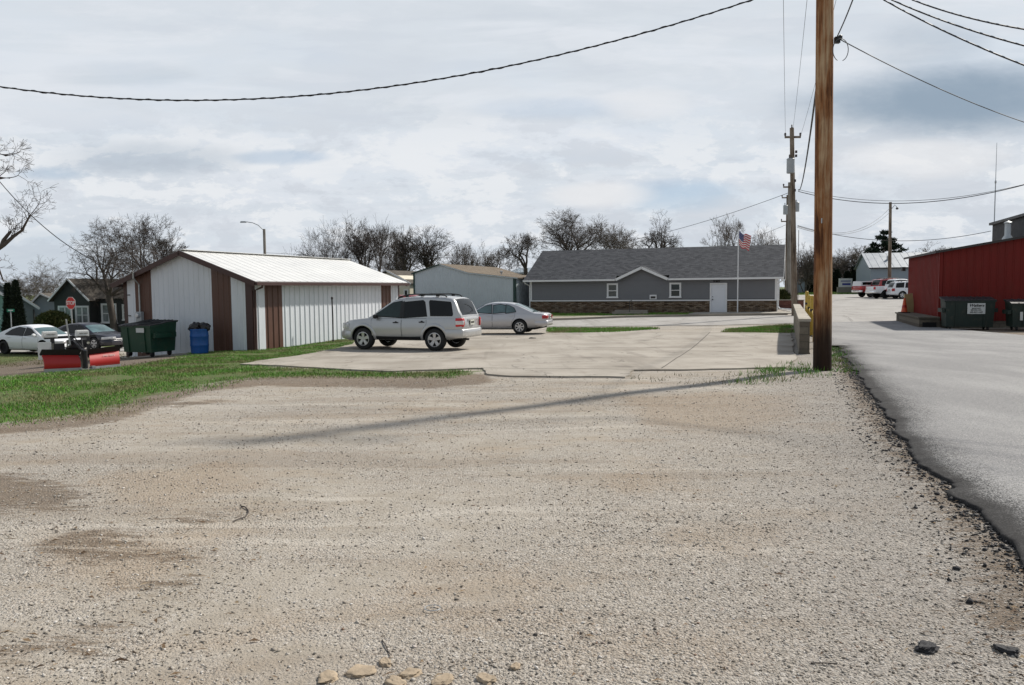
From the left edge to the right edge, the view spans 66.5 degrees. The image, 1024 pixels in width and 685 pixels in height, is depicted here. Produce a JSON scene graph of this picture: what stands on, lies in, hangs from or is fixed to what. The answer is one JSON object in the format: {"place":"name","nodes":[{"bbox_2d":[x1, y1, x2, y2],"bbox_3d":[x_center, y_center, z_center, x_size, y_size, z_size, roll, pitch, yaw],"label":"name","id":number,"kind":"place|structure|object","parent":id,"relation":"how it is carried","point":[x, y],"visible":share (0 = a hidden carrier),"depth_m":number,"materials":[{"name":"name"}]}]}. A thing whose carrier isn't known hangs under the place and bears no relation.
{"place":"outdoors","nodes":[
{"label":"outdoors","id":0,"kind":"place"},
{"bbox_2d":[0,347,123,352],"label":"street","id":1,"kind":"structure","parent":0,"point":[29,351],"depth_m":41.95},
{"bbox_2d":[0,324,80,353],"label":"parked sedan","id":2,"kind":"object","parent":1,"relation":"on","point":[24,337],"visible":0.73,"depth_m":39.86,"materials":[{"name":"white paint"}]},
{"bbox_2d":[58,322,122,348],"bbox_3d":[-23.322,-0.366,42.903,4.962,1.490,2.046,-1,4,20],"label":"parked sedan","id":3,"kind":"object","parent":1,"relation":"on","point":[106,335],"visible":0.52,"depth_m":42.06,"materials":[{"name":"blue paint"}]},
{"bbox_2d":[0,350,756,384],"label":"dry grass","id":4,"kind":"structure","parent":0,"point":[241,360],"depth_m":18.03,"materials":[{"name":"plant"}]},
{"bbox_2d":[0,292,860,427],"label":"grass","id":5,"kind":"structure","parent":0,"point":[775,328],"depth_m":16.05,"materials":[{"name":"plant"}]},
{"bbox_2d":[0,287,1023,684],"bbox_3d":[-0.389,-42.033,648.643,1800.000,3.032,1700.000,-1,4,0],"label":"ground","id":6,"kind":"structure","parent":0,"point":[496,489],"depth_m":5.44,"materials":[{"name":"gravel"}]},
{"bbox_2d":[0,292,3,331],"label":"teal house","id":7,"kind":"structure","parent":6,"relation":"on","point":[1,309],"depth_m":51.78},
{"bbox_2d":[0,282,11,330],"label":"cedar tree","id":8,"kind":"object","parent":6,"relation":"on","point":[6,291],"visible":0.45,"depth_m":50.31,"materials":[{"name":"green plant"}]},
{"bbox_2d":[5,279,27,328],"bbox_3d":[-31.695,-1.837,49.927,1.395,4.486,1.434,-1,4,0],"label":"cedar tree","id":9,"kind":"object","parent":6,"relation":"on","point":[18,314],"visible":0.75,"depth_m":49.71,"materials":[{"name":"green plant"}]},
{"bbox_2d":[0,282,39,324],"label":"grey house","id":10,"kind":"structure","parent":6,"relation":"on","point":[29,306],"depth_m":59.76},
{"bbox_2d":[0,138,58,281],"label":"bare tree","id":11,"kind":"object","parent":6,"relation":"on","point":[5,241],"visible":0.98,"depth_m":29.71,"materials":[{"name":"brown plant"}]},
{"bbox_2d":[0,257,66,300],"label":"bare tree","id":12,"kind":"object","parent":6,"relation":"on","point":[45,288],"visible":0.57,"depth_m":111.12,"materials":[{"name":"brown plant"}]},
{"bbox_2d":[31,293,53,316],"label":"garage","id":13,"kind":"structure","parent":6,"relation":"on","point":[42,302],"depth_m":66.20,"materials":[{"name":"grey metal"}]},
{"bbox_2d":[32,309,74,327],"bbox_3d":[-32.320,-1.052,55.144,3.289,2.663,3.186,-1,4,0],"label":"shrub","id":14,"kind":"object","parent":6,"relation":"on","point":[56,319],"visible":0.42,"depth_m":54.32,"materials":[{"name":"green plant"}]},
{"bbox_2d":[66,297,75,322],"bbox_3d":[-25.943,-1.122,46.031,0.720,3.117,0.055,1,4,19],"label":"stop sign","id":15,"kind":"object","parent":6,"relation":"on","point":[70,303],"visible":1,"depth_m":45.94,"materials":[{"name":"metal"}]},
{"bbox_2d":[37,319,120,372],"bbox_3d":[-10.454,0.038,18.823,1.751,1.219,1.405,-4,5,-44],"label":"snow plow","id":16,"kind":"object","parent":6,"relation":"on","point":[59,357],"visible":1,"depth_m":18.66,"materials":[{"name":"red paint"}]},
{"bbox_2d":[47,278,124,331],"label":"dark house","id":17,"kind":"structure","parent":6,"relation":"on","point":[84,310],"depth_m":56.53,"materials":[{"name":"wood"}]},
{"bbox_2d":[58,306,70,317],"bbox_3d":[-32.601,-2.003,56.939,1.360,1.350,0.090,1,4,20],"label":"window","id":18,"kind":"structure","parent":17,"relation":"in","point":[62,308],"depth_m":56.91,"materials":[{"name":"glass"}]},
{"bbox_2d":[75,306,89,322],"bbox_3d":[-31.040,-1.979,56.373,1.360,1.350,0.090,1,4,20],"label":"window","id":19,"kind":"structure","parent":17,"relation":"in","point":[81,312],"depth_m":56.38,"materials":[{"name":"glass"}]},
{"bbox_2d":[101,303,117,323],"bbox_3d":[-29.107,-2.097,56.375,1.510,1.450,0.090,1,4,20],"label":"window","id":20,"kind":"structure","parent":17,"relation":"in","point":[104,310],"depth_m":56.49,"materials":[{"name":"glass"}]},
{"bbox_2d":[51,215,165,331],"bbox_3d":[-26.886,-4.292,53.663,7.629,9.201,7.423,-1,4,0],"label":"bare tree","id":21,"kind":"object","parent":6,"relation":"on","point":[106,289],"visible":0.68,"depth_m":53.38,"materials":[{"name":"brown plant"}]},
{"bbox_2d":[96,212,189,280],"bbox_3d":[-28.311,-5.015,60.084,6.531,10.015,7.208,-3,4,-28],"label":"bare tree","id":22,"kind":"object","parent":6,"relation":"on","point":[165,244],"visible":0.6,"depth_m":59.07,"materials":[{"name":"brown plant"}]},
{"bbox_2d":[118,319,177,356],"bbox_3d":[-12.305,-0.160,26.473,1.510,1.224,1.260,1,4,21],"label":"dumpster","id":23,"kind":"object","parent":6,"relation":"on","point":[151,337],"visible":1,"depth_m":26.07,"materials":[{"name":"green paint"}]},
{"bbox_2d":[190,329,208,353],"bbox_3d":[-10.572,-0.048,26.413,0.612,0.840,0.612,-1,4,0],"label":"plastic drum","id":24,"kind":"object","parent":6,"relation":"on","point":[199,341],"visible":0.95,"depth_m":26.17,"materials":[{"name":"plastic"}]},
{"bbox_2d":[240,221,265,253],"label":"street lamp","id":25,"kind":"object","parent":6,"relation":"on","point":[264,241],"visible":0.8,"depth_m":69.43,"materials":[{"name":"grey metal"}]},
{"bbox_2d":[110,249,409,356],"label":"storage shed","id":26,"kind":"structure","parent":6,"relation":"on","point":[237,301],"depth_m":28.17,"materials":[{"name":"white metal"}]},
{"bbox_2d":[0,182,129,272],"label":"cable","id":27,"kind":"object","parent":26,"relation":"attached to","point":[58,238],"visible":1,"depth_m":28.45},
{"bbox_2d":[318,669,337,683],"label":"flat stone","id":28,"kind":"object","parent":6,"relation":"on","point":[327,676],"visible":1,"depth_m":3.42,"materials":[{"name":"beige stone"}]},
{"bbox_2d":[331,297,333,341],"bbox_3d":[-6.826,-0.816,29.709,0.078,1.843,0.078,1,4,22],"label":"steel post","id":29,"kind":"object","parent":6,"relation":"on","point":[332,320],"visible":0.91,"depth_m":29.70,"materials":[{"name":"grey metal"}]},
{"bbox_2d":[283,212,403,270],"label":"bare tree","id":30,"kind":"object","parent":6,"relation":"on","point":[331,242],"visible":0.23,"depth_m":73.53,"materials":[{"name":"brown plant"}]},
{"bbox_2d":[344,664,376,677],"bbox_3d":[-0.675,1.471,3.488,0.140,0.027,0.109,-3,5,-33],"label":"flat stone","id":31,"kind":"object","parent":6,"relation":"on","point":[359,671],"visible":1,"depth_m":3.47,"materials":[{"name":"beige stone"}]},
{"bbox_2d":[339,219,393,271],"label":"bare tree","id":32,"kind":"object","parent":6,"relation":"on","point":[355,247],"visible":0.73,"depth_m":74.57,"materials":[{"name":"brown plant"}]},
{"bbox_2d":[360,224,400,271],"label":"bare tree","id":33,"kind":"object","parent":6,"relation":"on","point":[380,259],"visible":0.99,"depth_m":69.32,"materials":[{"name":"brown plant"}]},
{"bbox_2d":[378,657,390,667],"bbox_3d":[-0.578,1.465,3.569,0.055,0.027,0.092,-2,4,-22],"label":"flat stone","id":34,"kind":"object","parent":6,"relation":"on","point":[385,662],"visible":1,"depth_m":3.55,"materials":[{"name":"beige stone"}]},
{"bbox_2d":[378,252,410,270],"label":"bare tree","id":35,"kind":"object","parent":6,"relation":"on","point":[392,265],"visible":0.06,"depth_m":89.04,"materials":[{"name":"brown plant"}]},
{"bbox_2d":[384,675,406,684],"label":"flat stone","id":36,"kind":"object","parent":6,"relation":"on","point":[394,680],"visible":1,"depth_m":3.37,"materials":[{"name":"beige stone"}]},
{"bbox_2d":[382,270,414,294],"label":"cream house","id":37,"kind":"structure","parent":6,"relation":"on","point":[406,276],"depth_m":69.90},
{"bbox_2d":[377,225,433,270],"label":"bare tree","id":38,"kind":"object","parent":6,"relation":"on","point":[404,250],"visible":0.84,"depth_m":85.17,"materials":[{"name":"brown plant"}]},
{"bbox_2d":[397,667,422,678],"bbox_3d":[-0.450,1.468,3.463,0.120,0.028,0.081,-3,4,-30],"label":"flat stone","id":39,"kind":"object","parent":6,"relation":"on","point":[408,673],"visible":0.97,"depth_m":3.45,"materials":[{"name":"beige stone"}]},
{"bbox_2d":[403,225,461,269],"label":"bare tree","id":40,"kind":"object","parent":6,"relation":"on","point":[431,256],"visible":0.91,"depth_m":86.79,"materials":[{"name":"brown plant"}]},
{"bbox_2d":[431,673,453,684],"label":"flat stone","id":41,"kind":"object","parent":6,"relation":"on","point":[445,679],"visible":1,"depth_m":3.39,"materials":[{"name":"beige stone"}]},
{"bbox_2d":[440,239,493,265],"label":"bare tree","id":42,"kind":"object","parent":6,"relation":"on","point":[466,261],"visible":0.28,"depth_m":91.21,"materials":[{"name":"brown plant"}]},
{"bbox_2d":[411,264,529,308],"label":"steel building","id":43,"kind":"structure","parent":6,"relation":"on","point":[478,286],"depth_m":63.44,"materials":[{"name":"grey"}]},
{"bbox_2d":[476,672,496,684],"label":"flat stone","id":44,"kind":"object","parent":6,"relation":"on","point":[485,678],"visible":1,"depth_m":3.39,"materials":[{"name":"beige stone"}]},
{"bbox_2d":[481,247,513,271],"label":"bare tree","id":45,"kind":"object","parent":6,"relation":"on","point":[490,258],"visible":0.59,"depth_m":84.29,"materials":[{"name":"brown plant"}]},
{"bbox_2d":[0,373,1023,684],"bbox_3d":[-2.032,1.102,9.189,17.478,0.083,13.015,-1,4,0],"label":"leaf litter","id":46,"kind":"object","parent":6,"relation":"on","point":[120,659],"visible":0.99,"depth_m":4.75,"materials":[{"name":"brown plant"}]},
{"bbox_2d":[240,332,797,377],"bbox_3d":[2.531,0.138,26.094,18.539,0.523,22.545,-1,4,0],"label":"concrete pad","id":47,"kind":"object","parent":6,"relation":"on","point":[589,355],"visible":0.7,"depth_m":21.79,"materials":[{"name":"concrete"}]},
{"bbox_2d":[342,293,481,350],"bbox_3d":[-3.381,-0.718,26.105,4.547,1.835,2.074,1,4,21],"label":"parked suv","id":48,"kind":"object","parent":47,"relation":"on","point":[437,322],"visible":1,"depth_m":25.21,"materials":[{"name":"silver metal"}]},
{"bbox_2d":[476,302,552,333],"bbox_3d":[-0.710,-1.188,37.032,5.162,1.479,2.078,0,4,13],"label":"parked sedan","id":49,"kind":"object","parent":47,"relation":"on","point":[518,318],"visible":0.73,"depth_m":36.06,"materials":[{"name":"silver metal"}]},
{"bbox_2d":[496,233,544,274],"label":"bare tree","id":50,"kind":"object","parent":6,"relation":"on","point":[526,242],"visible":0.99,"depth_m":83.08,"materials":[{"name":"brown plant"}]},
{"bbox_2d":[532,208,618,258],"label":"bare tree","id":51,"kind":"object","parent":6,"relation":"on","point":[560,240],"visible":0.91,"depth_m":80.07,"materials":[{"name":"brown plant"}]},
{"bbox_2d":[576,213,644,249],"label":"bare tree","id":52,"kind":"object","parent":6,"relation":"on","point":[623,240],"visible":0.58,"depth_m":87.25,"materials":[{"name":"brown plant"}]},
{"bbox_2d":[612,300,647,314],"bbox_3d":[8.737,-2.564,57.498,2.600,1.145,0.870,1,4,20],"label":"concrete step","id":53,"kind":"object","parent":6,"relation":"on","point":[629,311],"visible":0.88,"depth_m":57.31,"materials":[{"name":"grey concrete"}]},
{"bbox_2d":[523,244,790,313],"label":"office building","id":54,"kind":"structure","parent":6,"relation":"on","point":[678,279],"depth_m":59.25,"materials":[{"name":"grey"}]},
{"bbox_2d":[606,283,617,297],"bbox_3d":[7.656,-3.945,59.531,0.920,1.130,0.090,1,4,20],"label":"window","id":55,"kind":"structure","parent":54,"relation":"in","point":[612,288],"depth_m":59.54,"materials":[{"name":"white paint"}]},
{"bbox_2d":[669,283,681,297],"bbox_3d":[12.117,-3.876,57.911,0.920,1.130,0.090,1,4,20],"label":"window","id":56,"kind":"structure","parent":54,"relation":"in","point":[674,288],"depth_m":57.93,"materials":[{"name":"white paint"}]},
{"bbox_2d":[711,284,725,311],"bbox_3d":[15.033,-3.170,56.896,1.120,2.125,0.180,1,4,20],"label":"door","id":57,"kind":"structure","parent":54,"relation":"in","point":[718,291],"depth_m":56.92,"materials":[{"name":"white paint"}]},
{"bbox_2d":[635,211,683,247],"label":"bare tree","id":58,"kind":"object","parent":6,"relation":"on","point":[653,240],"visible":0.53,"depth_m":81.87,"materials":[{"name":"brown plant"}]},
{"bbox_2d":[552,313,787,319],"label":"kerb","id":59,"kind":"structure","parent":6,"relation":"on","point":[686,315],"depth_m":51.85,"materials":[{"name":"grey concrete"}]},
{"bbox_2d":[699,214,740,245],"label":"bare tree","id":60,"kind":"object","parent":6,"relation":"on","point":[725,236],"visible":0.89,"depth_m":98.88,"materials":[{"name":"brown plant"}]},
{"bbox_2d":[719,217,744,245],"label":"bare tree","id":61,"kind":"object","parent":6,"relation":"on","point":[736,230],"visible":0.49,"depth_m":101.47,"materials":[{"name":"brown plant"}]},
{"bbox_2d":[689,311,790,313],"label":"front walk","id":62,"kind":"structure","parent":6,"relation":"on","point":[789,312],"depth_m":55.09,"materials":[{"name":"concrete"}]},
{"bbox_2d":[737,227,738,311],"bbox_3d":[16.031,-5.144,55.388,0.110,6.038,0.110,-1,4,0],"label":"flagpole","id":63,"kind":"object","parent":62,"relation":"on","point":[737,269],"visible":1,"depth_m":55.38,"materials":[{"name":"metal"}]},
{"bbox_2d":[739,231,750,250],"bbox_3d":[16.475,-7.191,55.219,0.826,1.418,0.158,0,4,10],"label":"flag","id":64,"kind":"object","parent":63,"relation":"attached to","point":[744,240],"visible":1,"depth_m":55.21,"materials":[{"name":"fabric"}]},
{"bbox_2d":[750,223,802,293],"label":"bare tree","id":65,"kind":"object","parent":6,"relation":"on","point":[761,240],"visible":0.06,"depth_m":97.27,"materials":[{"name":"brown plant"}]},
{"bbox_2d":[781,195,787,289],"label":"utility pole","id":66,"kind":"object","parent":6,"relation":"on","point":[785,209],"visible":0.56,"depth_m":83.18,"materials":[{"name":"brown wood"}]},
{"bbox_2d":[278,239,781,257],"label":"cable","id":67,"kind":"object","parent":66,"relation":"attached to","point":[495,257],"visible":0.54,"depth_m":72.91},
{"bbox_2d":[783,182,799,297],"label":"utility pole","id":68,"kind":"object","parent":6,"relation":"on","point":[788,280],"visible":0.66,"depth_m":65.47,"materials":[{"name":"brown wood"}]},
{"bbox_2d":[784,125,800,315],"bbox_3d":[17.725,-7.684,49.463,1.085,12.126,0.541,-2,4,-23],"label":"utility pole","id":69,"kind":"object","parent":6,"relation":"on","point":[790,170],"visible":0.87,"depth_m":49.49,"materials":[{"name":"brown wood"}]},
{"bbox_2d":[798,225,989,240],"bbox_3d":[22.634,-6.680,46.919,10.515,1.255,0.031,2,5,31],"label":"cable","id":70,"kind":"object","parent":69,"relation":"attached to","point":[910,240],"visible":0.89,"depth_m":46.31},
{"bbox_2d":[798,185,1022,203],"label":"cable","id":71,"kind":"object","parent":69,"relation":"attached to","point":[921,202],"visible":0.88,"depth_m":44.02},
{"bbox_2d":[802,184,1023,200],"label":"cable","id":72,"kind":"object","parent":69,"relation":"attached to","point":[929,199],"visible":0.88,"depth_m":44.93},
{"bbox_2d":[793,304,810,353],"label":"block wall","id":73,"kind":"structure","parent":6,"relation":"on","point":[802,319],"depth_m":21.33,"materials":[{"name":"concrete"}]},
{"bbox_2d":[809,295,812,334],"bbox_3d":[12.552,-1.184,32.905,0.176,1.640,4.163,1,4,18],"label":"bollard","id":74,"kind":"object","parent":6,"relation":"on","point":[811,315],"visible":0.68,"depth_m":30.96,"materials":[{"name":"yellow paint"}]},
{"bbox_2d":[796,243,833,292],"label":"bare tree","id":75,"kind":"object","parent":6,"relation":"on","point":[806,263],"visible":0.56,"depth_m":116.50,"materials":[{"name":"brown plant"}]},
{"bbox_2d":[813,0,848,370],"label":"utility pole","id":76,"kind":"object","parent":6,"relation":"on","point":[826,40],"visible":0.96,"depth_m":15.74,"materials":[{"name":"brown wood"}]},
{"bbox_2d":[0,0,752,100],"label":"cable","id":77,"kind":"object","parent":76,"relation":"attached to","point":[644,32],"visible":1,"depth_m":15.53,"materials":[{"name":"rubber"}]},
{"bbox_2d":[798,95,814,190],"bbox_3d":[12.183,-7.504,32.693,0.044,2.018,35.812,1,4,19],"label":"cable","id":78,"kind":"object","parent":76,"relation":"attached to","point":[808,140],"visible":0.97,"depth_m":21.91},
{"bbox_2d":[841,40,1023,121],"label":"cable","id":79,"kind":"object","parent":76,"relation":"attached to","point":[926,82],"visible":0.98,"depth_m":17.12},
{"bbox_2d":[883,0,1023,65],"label":"cable","id":80,"kind":"object","parent":76,"relation":"attached to","point":[978,46],"visible":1,"depth_m":12.86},
{"bbox_2d":[891,0,1023,45],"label":"cable","id":81,"kind":"object","parent":76,"relation":"attached to","point":[958,25],"visible":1,"depth_m":12.92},
{"bbox_2d":[912,0,1023,29],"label":"cable","id":82,"kind":"object","parent":76,"relation":"attached to","point":[969,17],"visible":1,"depth_m":12.88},
{"bbox_2d":[832,269,841,291],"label":"cedar tree","id":83,"kind":"object","parent":6,"relation":"on","point":[836,275],"visible":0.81,"depth_m":122.24,"materials":[{"name":"green plant"}]},
{"bbox_2d":[779,294,902,321],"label":"parking lot","id":84,"kind":"structure","parent":6,"relation":"on","point":[855,307],"depth_m":59.14,"materials":[{"name":"concrete"}]},
{"bbox_2d":[778,300,803,308],"bbox_3d":[21.575,-2.864,61.461,2.700,1.000,0.700,1,4,20],"label":"brick planter","id":85,"kind":"object","parent":84,"relation":"on","point":[784,303],"visible":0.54,"depth_m":61.13,"materials":[{"name":"brown brick"}]},
{"bbox_2d":[779,288,790,299],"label":"shrub","id":86,"kind":"object","parent":85,"relation":"in","point":[784,294],"visible":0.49,"depth_m":65.48,"materials":[{"name":"green plant"}]},
{"bbox_2d":[851,279,891,296],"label":"pickup truck","id":87,"kind":"object","parent":84,"relation":"on","point":[858,287],"visible":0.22,"depth_m":85.99,"materials":[{"name":"red paint"}]},
{"bbox_2d":[871,278,899,296],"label":"parked suv","id":88,"kind":"object","parent":84,"relation":"on","point":[879,282],"visible":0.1,"depth_m":83.87,"materials":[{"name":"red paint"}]},
{"bbox_2d":[865,279,906,298],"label":"pickup truck","id":89,"kind":"object","parent":84,"relation":"on","point":[876,291],"visible":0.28,"depth_m":79.98,"materials":[{"name":"white paint"}]},
{"bbox_2d":[886,280,907,298],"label":"parked suv","id":90,"kind":"object","parent":84,"relation":"on","point":[897,289],"visible":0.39,"depth_m":77.89,"materials":[{"name":"white paint"}]},
{"bbox_2d":[832,248,858,277],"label":"bare tree","id":91,"kind":"object","parent":6,"relation":"on","point":[835,266],"visible":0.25,"depth_m":126.37,"materials":[{"name":"brown plant"}]},
{"bbox_2d":[837,278,853,292],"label":"roadside sign","id":92,"kind":"object","parent":6,"relation":"on","point":[845,285],"visible":0.93,"depth_m":111.61,"materials":[{"name":"plastic"}]},
{"bbox_2d":[832,244,868,269],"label":"bare tree","id":93,"kind":"object","parent":6,"relation":"on","point":[855,256],"visible":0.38,"depth_m":125.45,"materials":[{"name":"brown plant"}]},
{"bbox_2d":[863,230,908,252],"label":"pine tree","id":94,"kind":"object","parent":6,"relation":"on","point":[874,247],"visible":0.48,"depth_m":114.73,"materials":[{"name":"green plant"}]},
{"bbox_2d":[880,202,898,296],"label":"utility pole","id":95,"kind":"object","parent":6,"relation":"on","point":[890,243],"visible":0.81,"depth_m":84.38,"materials":[{"name":"brown wood"}]},
{"bbox_2d":[854,252,927,280],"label":"metal barn","id":96,"kind":"structure","parent":6,"relation":"on","point":[870,266],"depth_m":105.81,"materials":[{"name":"grey"}]},
{"bbox_2d":[810,321,1023,564],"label":"alley","id":97,"kind":"structure","parent":6,"relation":"on","point":[951,403],"depth_m":11.05,"materials":[{"name":"asphalt"}]},
{"bbox_2d":[895,312,939,326],"bbox_3d":[19.638,-1.006,38.049,0.880,0.725,6.955,1,4,18],"label":"loading dock","id":98,"kind":"object","parent":6,"relation":"on","point":[917,319],"visible":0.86,"depth_m":35.55,"materials":[{"name":"concrete"}]},
{"bbox_2d":[904,293,913,311],"bbox_3d":[20.854,-2.067,40.980,0.552,1.029,0.050,-1,4,0],"label":"dock board","id":99,"kind":"object","parent":98,"relation":"on","point":[909,302],"visible":0.79,"depth_m":40.95,"materials":[{"name":"yellow paint"}]},
{"bbox_2d":[914,640,939,653],"bbox_3d":[1.954,1.433,3.672,0.146,0.042,0.089,-3,4,-30],"label":"asphalt lump","id":100,"kind":"object","parent":6,"relation":"on","point":[925,647],"visible":1,"depth_m":3.65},
{"bbox_2d":[831,345,1023,674],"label":"asphalt crumbs","id":101,"kind":"object","parent":6,"relation":"on","point":[969,601],"visible":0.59,"depth_m":6.17,"materials":[{"name":"asphalt"}]},
{"bbox_2d":[901,236,1023,327],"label":"red building","id":102,"kind":"structure","parent":6,"relation":"on","point":[994,269],"depth_m":34.49,"materials":[{"name":"metal"}]},
{"bbox_2d":[1002,221,1012,238],"bbox_3d":[22.702,-5.037,35.755,0.480,1.080,0.468,-1,4,0],"label":"roof flue","id":103,"kind":"object","parent":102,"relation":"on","point":[1007,232],"visible":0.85,"depth_m":35.64,"materials":[{"name":"metal"}]},
{"bbox_2d":[938,296,997,329],"bbox_3d":[19.392,-1.254,33.274,2.090,1.444,1.150,1,4,18],"label":"dumpster","id":104,"kind":"object","parent":6,"relation":"on","point":[963,311],"visible":0.99,"depth_m":32.86,"materials":[{"name":"green paint"}]},
{"bbox_2d":[989,213,1023,240],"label":"charcoal building","id":105,"kind":"structure","parent":6,"relation":"on","point":[1017,226],"depth_m":41.19,"materials":[{"name":"grey metal"}]},
{"bbox_2d":[993,644,1019,656],"bbox_3d":[2.303,1.434,3.639,0.112,0.036,0.071,3,5,38],"label":"asphalt lump","id":106,"kind":"object","parent":6,"relation":"on","point":[1010,650],"visible":0.99,"depth_m":3.62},
{"bbox_2d":[1002,299,1023,330],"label":"dumpster","id":107,"kind":"object","parent":6,"relation":"on","point":[1013,311],"visible":1,"depth_m":31.52,"materials":[{"name":"green paint"}]},
{"bbox_2d":[0,0,1023,293],"label":"sky","id":108,"kind":"structure","parent":0,"point":[688,120],"materials":[{"name":"white"}]},
{"bbox_2d":[547,301,995,333],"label":"side street","id":109,"kind":"structure","parent":0,"point":[698,320],"depth_m":46.19,"materials":[{"name":"concrete"}]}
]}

